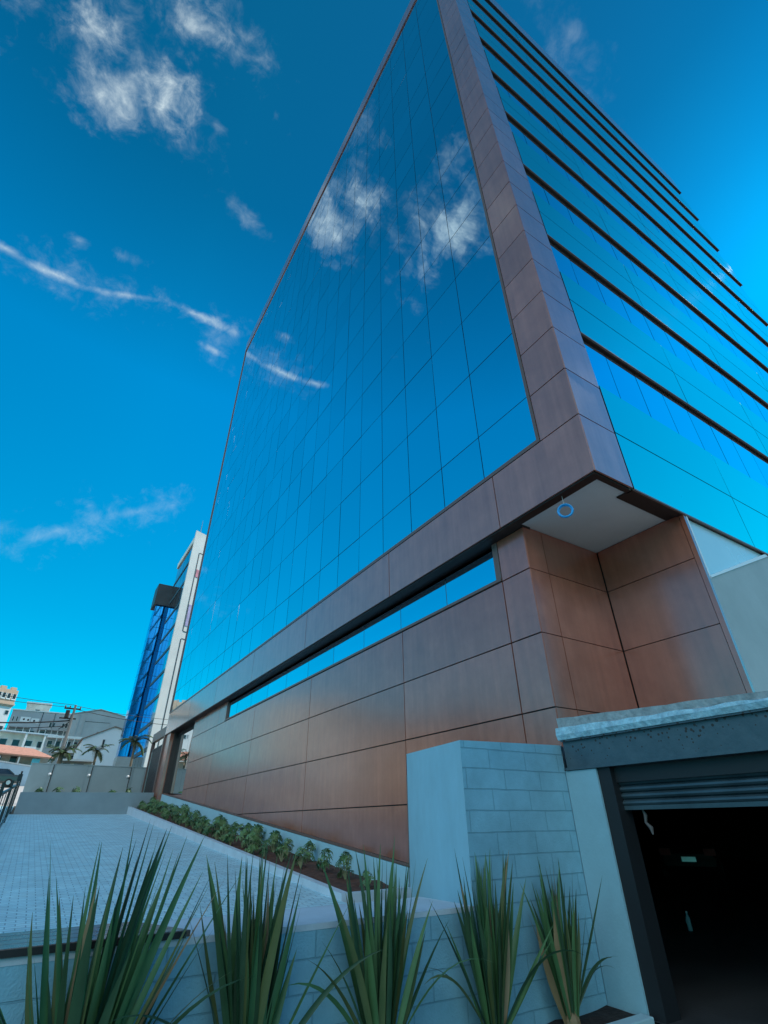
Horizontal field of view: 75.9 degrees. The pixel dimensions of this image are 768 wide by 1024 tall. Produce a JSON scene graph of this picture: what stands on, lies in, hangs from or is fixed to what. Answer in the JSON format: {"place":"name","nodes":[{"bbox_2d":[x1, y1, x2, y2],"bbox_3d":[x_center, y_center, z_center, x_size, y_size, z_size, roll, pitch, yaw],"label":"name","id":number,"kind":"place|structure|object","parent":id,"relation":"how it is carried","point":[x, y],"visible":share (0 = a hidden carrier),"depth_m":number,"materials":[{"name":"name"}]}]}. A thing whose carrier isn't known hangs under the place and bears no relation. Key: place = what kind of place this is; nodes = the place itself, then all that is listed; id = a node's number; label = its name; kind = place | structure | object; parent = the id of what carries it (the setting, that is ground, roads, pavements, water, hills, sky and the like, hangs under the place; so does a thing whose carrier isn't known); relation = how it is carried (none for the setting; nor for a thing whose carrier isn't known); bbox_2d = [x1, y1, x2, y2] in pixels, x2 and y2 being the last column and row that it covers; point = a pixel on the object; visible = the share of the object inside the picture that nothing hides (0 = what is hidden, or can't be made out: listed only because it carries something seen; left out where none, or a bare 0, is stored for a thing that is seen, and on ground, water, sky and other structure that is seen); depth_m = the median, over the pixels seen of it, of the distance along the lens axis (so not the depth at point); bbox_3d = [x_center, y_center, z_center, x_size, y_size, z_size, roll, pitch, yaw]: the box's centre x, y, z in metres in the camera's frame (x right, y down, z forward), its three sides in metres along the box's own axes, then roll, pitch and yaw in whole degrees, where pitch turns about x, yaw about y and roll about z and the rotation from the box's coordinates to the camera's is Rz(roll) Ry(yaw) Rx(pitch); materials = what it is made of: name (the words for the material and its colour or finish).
{"place":"outdoors","nodes":[
{"label":"outdoors","id":0,"kind":"place"},
{"bbox_2d":[0,806,13,828],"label":"sidewalk","id":1,"kind":"structure","parent":0,"point":[5,813],"depth_m":23.76,"materials":[{"name":"grey concrete"}]},
{"bbox_2d":[0,786,23,805],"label":"cross street","id":2,"kind":"structure","parent":0,"point":[21,788],"depth_m":37.92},
{"bbox_2d":[0,814,346,933],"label":"courtyard paving","id":3,"kind":"structure","parent":0,"point":[27,871],"depth_m":9.81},
{"bbox_2d":[0,0,767,729],"label":"sky","id":4,"kind":"structure","parent":0,"point":[163,163],"materials":[{"name":"blue"}]},
{"bbox_2d":[685,911,692,930],"bbox_3d":[5.238,7.044,8.488,0.084,0.263,0.081,18,-37,-27],"label":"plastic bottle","id":5,"kind":"object","parent":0,"point":[688,922],"visible":1,"depth_m":8.45,"materials":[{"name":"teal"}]},
{"bbox_2d":[643,856,767,1023],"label":"garage floor","id":6,"kind":"structure","parent":0,"point":[717,958],"depth_m":7.87,"materials":[{"name":"concrete"}]},
{"bbox_2d":[658,826,725,879],"bbox_3d":[10.491,11.692,17.030,1.750,1.426,4.330,-16,-35,23],"label":"parked car","id":7,"kind":"object","parent":6,"relation":"on","point":[686,848],"visible":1,"depth_m":15.59,"materials":[{"name":"black paint"}]},
{"bbox_3d":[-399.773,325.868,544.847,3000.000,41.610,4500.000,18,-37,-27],"label":"ground","id":8,"kind":"structure","parent":0,"visible":0},
{"bbox_2d":[0,685,18,729],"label":"apartment block","id":9,"kind":"structure","parent":8,"relation":"on","point":[6,706],"depth_m":147.08,"materials":[{"name":"white paint"}]},
{"bbox_2d":[0,771,22,827],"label":"sliding gate","id":10,"kind":"structure","parent":8,"relation":"on","point":[11,802],"depth_m":16.50,"materials":[{"name":"black metal"}]},
{"bbox_2d":[0,760,30,785],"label":"street wall","id":11,"kind":"structure","parent":8,"relation":"on","point":[16,768],"depth_m":47.43,"materials":[{"name":"white paint"}]},
{"bbox_2d":[0,744,52,764],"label":"porch house","id":12,"kind":"structure","parent":8,"relation":"on","point":[20,755],"depth_m":79.36,"materials":[{"name":"orange tile"}]},
{"bbox_2d":[8,756,17,762],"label":"window","id":13,"kind":"structure","parent":12,"relation":"in","point":[13,759],"depth_m":78.73,"materials":[{"name":"black glass"}]},
{"bbox_2d":[31,758,39,764],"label":"door","id":14,"kind":"structure","parent":12,"relation":"in","point":[33,760],"depth_m":78.73,"materials":[{"name":"teal"}]},
{"bbox_2d":[0,729,53,751],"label":"white house","id":15,"kind":"structure","parent":8,"relation":"on","point":[32,740],"depth_m":107.24,"materials":[{"name":"white paint"}]},
{"bbox_2d":[0,738,7,744],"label":"window","id":16,"kind":"structure","parent":15,"relation":"in","point":[3,741],"depth_m":104.95,"materials":[{"name":"teal glass"}]},
{"bbox_2d":[11,739,19,745],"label":"window","id":17,"kind":"structure","parent":15,"relation":"in","point":[15,742],"depth_m":106.37,"materials":[{"name":"teal glass"}]},
{"bbox_2d":[24,740,32,745],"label":"window","id":18,"kind":"structure","parent":15,"relation":"in","point":[27,743],"depth_m":107.97,"materials":[{"name":"teal glass"}]},
{"bbox_2d":[36,741,44,748],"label":"window","id":19,"kind":"structure","parent":15,"relation":"in","point":[39,743],"depth_m":109.32,"materials":[{"name":"teal glass"}]},
{"bbox_2d":[6,709,71,735],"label":"apartment block","id":20,"kind":"structure","parent":8,"relation":"on","point":[20,715],"depth_m":132.56,"materials":[{"name":"white concrete"}]},
{"bbox_2d":[26,701,51,711],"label":"rooftop block","id":21,"kind":"structure","parent":20,"relation":"on","point":[36,706],"depth_m":138.91,"materials":[{"name":"white paint"}]},
{"bbox_2d":[42,735,81,763],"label":"balcony house","id":22,"kind":"structure","parent":8,"relation":"on","point":[56,740],"depth_m":97.36,"materials":[{"name":"white paint"}]},
{"bbox_2d":[46,740,52,746],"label":"window","id":23,"kind":"structure","parent":22,"relation":"in","point":[49,742],"depth_m":96.95,"materials":[{"name":"teal glass"}]},
{"bbox_2d":[46,744,81,763],"bbox_3d":[-21.600,17.210,32.409,2.148,3.503,2.119,-7,-33,10],"label":"palm tree","id":24,"kind":"object","parent":8,"relation":"on","point":[61,753],"visible":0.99,"depth_m":32.99,"materials":[{"name":"green plant"}]},
{"bbox_2d":[56,705,80,763],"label":"utility pole","id":25,"kind":"object","parent":8,"relation":"on","point":[67,712],"visible":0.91,"depth_m":40.02,"materials":[{"name":"grey concrete"}]},
{"bbox_2d":[0,720,69,722],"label":"overhead wire","id":26,"kind":"object","parent":25,"relation":"attached to","point":[36,722],"visible":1,"depth_m":38.63,"materials":[{"name":"black"}]},
{"bbox_2d":[0,694,71,704],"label":"overhead wire","id":27,"kind":"object","parent":25,"relation":"attached to","point":[36,700],"visible":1,"depth_m":39.17,"materials":[{"name":"black"}]},
{"bbox_2d":[80,710,164,724],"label":"overhead wire","id":28,"kind":"object","parent":25,"relation":"attached to","point":[123,719],"visible":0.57,"depth_m":43.25,"materials":[{"name":"black"}]},
{"bbox_2d":[78,706,167,719],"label":"overhead wire","id":29,"kind":"object","parent":25,"relation":"attached to","point":[122,714],"visible":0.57,"depth_m":43.75,"materials":[{"name":"black"}]},
{"bbox_2d":[56,759,92,764],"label":"shed","id":30,"kind":"structure","parent":8,"relation":"on","point":[80,761],"depth_m":68.42,"materials":[{"name":"grey"}]},
{"bbox_2d":[13,792,153,813],"bbox_3d":[-16.490,16.127,26.948,6.120,1.220,5.300,18,-37,-27],"label":"raised bed","id":31,"kind":"object","parent":8,"relation":"on","point":[74,802],"visible":0.64,"depth_m":24.91,"materials":[{"name":"concrete"}]},
{"bbox_2d":[23,763,145,792],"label":"boundary wall","id":32,"kind":"structure","parent":8,"relation":"on","point":[67,777],"depth_m":29.60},
{"bbox_2d":[68,709,125,737],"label":"gabled warehouse","id":33,"kind":"structure","parent":8,"relation":"on","point":[84,724],"depth_m":130.95,"materials":[{"name":"white paint"}]},
{"bbox_2d":[81,744,113,764],"bbox_3d":[-19.859,17.722,33.412,1.960,3.673,1.959,18,-37,-27],"label":"palm tree","id":34,"kind":"object","parent":8,"relation":"on","point":[93,749],"visible":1,"depth_m":34.10,"materials":[{"name":"green plant"}]},
{"bbox_2d":[73,726,122,765],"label":"gabled house","id":35,"kind":"structure","parent":8,"relation":"on","point":[111,735],"depth_m":85.12,"materials":[{"name":"white paint"}]},
{"bbox_2d":[119,734,152,766],"bbox_3d":[-17.747,17.846,34.235,2.062,4.363,1.890,-15,-35,22],"label":"palm tree","id":36,"kind":"object","parent":8,"relation":"on","point":[136,743],"visible":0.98,"depth_m":35.13,"materials":[{"name":"green plant"}]},
{"bbox_2d":[112,583,173,766],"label":"blue glass block","id":37,"kind":"structure","parent":8,"relation":"on","point":[150,650],"depth_m":75.12,"materials":[{"name":"blue glass"}]},
{"bbox_2d":[132,523,206,766],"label":"distant tower","id":38,"kind":"structure","parent":8,"relation":"on","point":[161,689],"depth_m":67.99,"materials":[{"name":"concrete"}]},
{"bbox_2d":[132,752,145,766],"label":"ribbon window","id":39,"kind":"structure","parent":38,"relation":"in","point":[138,761],"depth_m":62.10,"materials":[{"name":"glass"}]},
{"bbox_2d":[133,724,152,758],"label":"ribbon window","id":40,"kind":"structure","parent":38,"relation":"in","point":[147,731],"depth_m":63.26,"materials":[{"name":"blue glass"}]},
{"bbox_2d":[138,697,158,733],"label":"ribbon window","id":41,"kind":"structure","parent":38,"relation":"in","point":[149,712],"depth_m":65.37,"materials":[{"name":"blue glass"}]},
{"bbox_2d":[144,673,163,709],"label":"ribbon window","id":42,"kind":"structure","parent":38,"relation":"in","point":[154,691],"depth_m":67.10,"materials":[{"name":"blue glass"}]},
{"bbox_2d":[150,650,168,686],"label":"ribbon window","id":43,"kind":"structure","parent":38,"relation":"in","point":[159,669],"depth_m":68.78,"materials":[{"name":"blue glass"}]},
{"bbox_2d":[155,626,174,664],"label":"ribbon window","id":44,"kind":"structure","parent":38,"relation":"in","point":[164,647],"depth_m":70.47,"materials":[{"name":"blue glass"}]},
{"bbox_2d":[160,604,179,643],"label":"ribbon window","id":45,"kind":"structure","parent":38,"relation":"in","point":[169,625],"depth_m":72.21,"materials":[{"name":"blue glass"}]},
{"bbox_2d":[164,585,183,623],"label":"ribbon window","id":46,"kind":"structure","parent":38,"relation":"in","point":[175,603],"depth_m":73.89,"materials":[{"name":"blue glass"}]},
{"bbox_2d":[169,564,188,604],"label":"ribbon window","id":47,"kind":"structure","parent":38,"relation":"in","point":[180,582],"depth_m":75.34,"materials":[{"name":"blue glass"}]},
{"bbox_2d":[173,546,192,586],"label":"ribbon window","id":48,"kind":"structure","parent":38,"relation":"in","point":[185,562],"depth_m":77.26,"materials":[{"name":"blue glass"}]},
{"bbox_2d":[0,897,480,1023],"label":"retaining wall","id":49,"kind":"structure","parent":8,"relation":"on","point":[445,1001],"depth_m":3.88,"materials":[{"name":"concrete"}]},
{"bbox_2d":[0,922,190,958],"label":"wooden board","id":50,"kind":"object","parent":49,"relation":"on","point":[14,944],"visible":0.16,"depth_m":3.30,"materials":[{"name":"wood"}]},
{"bbox_2d":[127,807,410,902],"bbox_3d":[-6.470,11.181,17.084,1.400,2.263,23.950,18,-37,-27],"label":"courtyard planter","id":51,"kind":"object","parent":8,"relation":"on","point":[312,877],"visible":0.42,"depth_m":10.65,"materials":[{"name":"concrete"}]},
{"bbox_2d":[157,803,168,813],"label":"leafy plant","id":52,"kind":"object","parent":51,"relation":"in","point":[163,807],"visible":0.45,"depth_m":21.84,"materials":[{"name":"green plant"}]},
{"bbox_2d":[171,807,183,822],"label":"leafy plant","id":53,"kind":"object","parent":51,"relation":"in","point":[176,816],"visible":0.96,"depth_m":19.08,"materials":[{"name":"green plant"}]},
{"bbox_2d":[176,814,184,824],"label":"leafy plant","id":54,"kind":"object","parent":51,"relation":"in","point":[179,821],"visible":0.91,"depth_m":18.10,"materials":[{"name":"green plant"}]},
{"bbox_2d":[181,806,189,819],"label":"leafy plant","id":55,"kind":"object","parent":51,"relation":"in","point":[186,810],"visible":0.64,"depth_m":19.74,"materials":[{"name":"green plant"}]},
{"bbox_2d":[182,817,190,827],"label":"leafy plant","id":56,"kind":"object","parent":51,"relation":"in","point":[187,822],"visible":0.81,"depth_m":17.55,"materials":[{"name":"green plant"}]},
{"bbox_2d":[187,813,199,827],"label":"leafy plant","id":57,"kind":"object","parent":51,"relation":"in","point":[193,822],"visible":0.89,"depth_m":17.31,"materials":[{"name":"green plant"}]},
{"bbox_2d":[192,820,205,833],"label":"leafy plant","id":58,"kind":"object","parent":51,"relation":"in","point":[198,829],"visible":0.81,"depth_m":15.81,"materials":[{"name":"green plant"}]},
{"bbox_2d":[197,815,206,830],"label":"leafy plant","id":59,"kind":"object","parent":51,"relation":"in","point":[203,819],"visible":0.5,"depth_m":16.32,"materials":[{"name":"green plant"}]},
{"bbox_2d":[202,819,213,835],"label":"leafy plant","id":60,"kind":"object","parent":51,"relation":"in","point":[207,831],"visible":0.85,"depth_m":15.14,"materials":[{"name":"green plant"}]},
{"bbox_2d":[210,819,225,839],"bbox_3d":[-4.914,9.386,14.553,0.506,0.563,0.477,13,-35,-20],"label":"leafy plant","id":61,"kind":"object","parent":51,"relation":"in","point":[219,822],"visible":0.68,"depth_m":14.54,"materials":[{"name":"green plant"}]},
{"bbox_2d":[215,824,230,841],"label":"leafy plant","id":62,"kind":"object","parent":51,"relation":"in","point":[222,838],"visible":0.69,"depth_m":14.07,"materials":[{"name":"green plant"}]},
{"bbox_2d":[223,826,238,845],"bbox_3d":[-4.169,8.868,13.479,0.436,0.485,0.411,-13,-34,19],"label":"leafy plant","id":63,"kind":"object","parent":51,"relation":"in","point":[229,839],"visible":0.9,"depth_m":13.45,"materials":[{"name":"green plant"}]},
{"bbox_2d":[230,821,238,835],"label":"leafy plant","id":64,"kind":"object","parent":51,"relation":"in","point":[236,824],"visible":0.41,"depth_m":15.12,"materials":[{"name":"green plant"}]},
{"bbox_2d":[237,824,246,839],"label":"leafy plant","id":65,"kind":"object","parent":51,"relation":"in","point":[240,826],"visible":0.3,"depth_m":14.90,"materials":[{"name":"green plant"}]},
{"bbox_2d":[235,829,250,847],"bbox_3d":[-3.710,8.677,13.065,0.394,0.457,0.477,-4,-32,6],"label":"leafy plant","id":66,"kind":"object","parent":51,"relation":"in","point":[242,834],"visible":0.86,"depth_m":13.00,"materials":[{"name":"green plant"}]},
{"bbox_2d":[241,823,252,839],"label":"leafy plant","id":67,"kind":"object","parent":51,"relation":"in","point":[248,826],"visible":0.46,"depth_m":14.34,"materials":[{"name":"green plant"}]},
{"bbox_2d":[241,832,262,853],"bbox_3d":[-3.225,8.142,12.083,0.506,0.485,0.418,12,-34,-18],"label":"leafy plant","id":68,"kind":"object","parent":51,"relation":"in","point":[254,847],"visible":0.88,"depth_m":12.04,"materials":[{"name":"green plant"}]},
{"bbox_2d":[245,831,259,847],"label":"leafy plant","id":69,"kind":"object","parent":51,"relation":"in","point":[251,842],"visible":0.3,"depth_m":12.61,"materials":[{"name":"green plant"}]},
{"bbox_2d":[251,824,262,843],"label":"leafy plant","id":70,"kind":"object","parent":51,"relation":"in","point":[254,829],"visible":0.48,"depth_m":13.46,"materials":[{"name":"green plant"}]},
{"bbox_2d":[251,824,265,840],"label":"leafy plant","id":71,"kind":"object","parent":51,"relation":"in","point":[261,836],"visible":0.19,"depth_m":14.06,"materials":[{"name":"green plant"}]},
{"bbox_2d":[258,840,271,856],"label":"leafy plant","id":72,"kind":"object","parent":51,"relation":"in","point":[263,851],"visible":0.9,"depth_m":11.68,"materials":[{"name":"green plant"}]},
{"bbox_2d":[266,830,281,851],"bbox_3d":[-2.802,8.438,12.565,0.446,0.555,0.363,-3,-32,3],"label":"leafy plant","id":73,"kind":"object","parent":51,"relation":"in","point":[272,838],"visible":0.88,"depth_m":12.56,"materials":[{"name":"green plant"}]},
{"bbox_2d":[268,830,282,847],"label":"leafy plant","id":74,"kind":"object","parent":51,"relation":"in","point":[279,842],"visible":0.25,"depth_m":12.82,"materials":[{"name":"green plant"}]},
{"bbox_2d":[273,843,288,861],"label":"leafy plant","id":75,"kind":"object","parent":51,"relation":"in","point":[279,848],"visible":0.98,"depth_m":11.22,"materials":[{"name":"green plant"}]},
{"bbox_2d":[281,837,294,856],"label":"leafy plant","id":76,"kind":"object","parent":51,"relation":"in","point":[288,841],"visible":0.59,"depth_m":12.06,"materials":[{"name":"green plant"}]},
{"bbox_2d":[293,846,308,868],"bbox_3d":[-1.798,7.412,10.567,0.356,0.396,0.340,-4,-32,5],"label":"leafy plant","id":77,"kind":"object","parent":51,"relation":"in","point":[300,860],"visible":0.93,"depth_m":10.56,"materials":[{"name":"green plant"}]},
{"bbox_2d":[303,839,315,861],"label":"leafy plant","id":78,"kind":"object","parent":51,"relation":"in","point":[308,844],"visible":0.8,"depth_m":11.33,"materials":[{"name":"green plant"}]},
{"bbox_2d":[316,848,333,870],"bbox_3d":[-1.211,7.167,10.131,0.397,0.443,0.375,-10,-34,15],"label":"leafy plant","id":79,"kind":"object","parent":51,"relation":"in","point":[325,863],"visible":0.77,"depth_m":10.10,"materials":[{"name":"green plant"}]},
{"bbox_2d":[334,850,353,879],"bbox_3d":[-0.764,6.841,9.501,0.437,0.544,0.356,27,-41,-36],"label":"leafy plant","id":80,"kind":"object","parent":51,"relation":"in","point":[345,857],"visible":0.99,"depth_m":9.48,"materials":[{"name":"green plant"}]},
{"bbox_2d":[359,871,373,886],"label":"leafy plant","id":81,"kind":"object","parent":51,"relation":"in","point":[369,879],"visible":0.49,"depth_m":8.69,"materials":[{"name":"green plant"}]},
{"bbox_2d":[153,0,767,887],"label":"office building","id":82,"kind":"structure","parent":8,"relation":"on","point":[509,308],"depth_m":12.95,"materials":[{"name":"blue glass"}]},
{"bbox_2d":[141,726,166,796],"bbox_3d":[-13.682,15.182,29.272,0.200,4.050,3.840,18,-37,-27],"label":"entrance portal","id":83,"kind":"object","parent":82,"relation":"attached to","point":[152,771],"visible":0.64,"depth_m":29.41,"materials":[{"name":"grey"}]},
{"bbox_2d":[224,543,502,720],"bbox_3d":[-2.197,4.659,14.891,0.190,0.790,16.380,18,-37,-27],"label":"strip window","id":84,"kind":"structure","parent":82,"relation":"in","point":[484,573],"depth_m":11.73,"materials":[{"name":"blue glass"}]},
{"bbox_2d":[557,498,573,517],"bbox_3d":[2.871,-0.083,7.840,0.252,0.406,0.056,-14,-35,20],"label":"hanging ring","id":85,"kind":"object","parent":82,"relation":"hanging from","point":[563,505],"visible":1,"depth_m":7.79,"materials":[{"name":"blue plastic"}]},
{"bbox_2d":[485,0,682,197],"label":"ribbon window","id":86,"kind":"structure","parent":82,"relation":"in","point":[485,0],"depth_m":29.50,"materials":[{"name":"blue glass"}]},
{"bbox_2d":[471,0,699,223],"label":"ribbon window","id":87,"kind":"structure","parent":82,"relation":"in","point":[473,1],"depth_m":26.82,"materials":[{"name":"blue glass"}]},
{"bbox_2d":[471,13,721,256],"bbox_3d":[12.209,-18.384,25.602,20.070,1.390,0.021,18,-37,-27],"label":"ribbon window","id":88,"kind":"structure","parent":82,"relation":"in","point":[490,33],"depth_m":24.57,"materials":[{"name":"blue glass"}]},
{"bbox_2d":[481,41,746,294],"bbox_3d":[12.242,-15.340,23.679,20.070,1.390,0.020,18,-37,-27],"label":"ribbon window","id":89,"kind":"structure","parent":82,"relation":"in","point":[485,47],"depth_m":22.57,"materials":[{"name":"blue glass"}]},
{"bbox_2d":[492,74,767,330],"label":"ribbon window","id":90,"kind":"structure","parent":82,"relation":"in","point":[497,82],"depth_m":20.43,"materials":[{"name":"blue glass"}]},
{"bbox_2d":[507,117,767,351],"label":"ribbon window","id":91,"kind":"structure","parent":82,"relation":"in","point":[517,130],"depth_m":18.05,"materials":[{"name":"blue glass"}]},
{"bbox_2d":[525,170,767,380],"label":"ribbon window","id":92,"kind":"structure","parent":82,"relation":"in","point":[538,188],"depth_m":15.66,"materials":[{"name":"blue glass"}]},
{"bbox_2d":[549,241,767,422],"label":"ribbon window","id":93,"kind":"structure","parent":82,"relation":"in","point":[568,266],"depth_m":13.25,"materials":[{"name":"blue glass"}]},
{"bbox_2d":[583,340,767,487],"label":"ribbon window","id":94,"kind":"structure","parent":82,"relation":"in","point":[610,375],"depth_m":10.82,"materials":[{"name":"blue glass"}]},
{"bbox_2d":[406,740,649,1023],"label":"block pier","id":95,"kind":"structure","parent":8,"relation":"on","point":[525,806],"depth_m":5.46,"materials":[{"name":"white tile"}]},
{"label":"street","id":96,"kind":"structure","parent":0,"visible":0},
{"bbox_2d":[0,769,17,786],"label":"parked car","id":97,"kind":"object","parent":96,"relation":"on","point":[7,776],"visible":0.59,"depth_m":44.48,"materials":[{"name":"grey paint"}]},
{"bbox_2d":[548,1005,654,1023],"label":"planter","id":98,"kind":"object","parent":96,"relation":"on","point":[606,1014],"visible":0.93,"depth_m":4.67,"materials":[{"name":"concrete"}]},
{"bbox_2d":[0,822,254,1023],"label":"spiky plant","id":99,"kind":"object","parent":98,"relation":"on","point":[91,998],"visible":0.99,"depth_m":3.08,"materials":[{"name":"green plant"}]},
{"bbox_2d":[109,842,382,1023],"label":"spiky plant","id":100,"kind":"object","parent":98,"relation":"on","point":[253,951],"visible":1,"depth_m":3.44,"materials":[{"name":"green plant"}]},
{"bbox_2d":[287,838,487,1023],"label":"spiky plant","id":101,"kind":"object","parent":98,"relation":"on","point":[377,978],"visible":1,"depth_m":3.88,"materials":[{"name":"green plant"}]},
{"bbox_2d":[422,849,582,1023],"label":"spiky plant","id":102,"kind":"object","parent":98,"relation":"on","point":[496,947],"visible":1,"depth_m":4.36,"materials":[{"name":"green plant"}]},
{"bbox_2d":[520,857,611,1023],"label":"spiky plant","id":103,"kind":"object","parent":98,"relation":"on","point":[563,970],"visible":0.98,"depth_m":4.74,"materials":[{"name":"green plant"}]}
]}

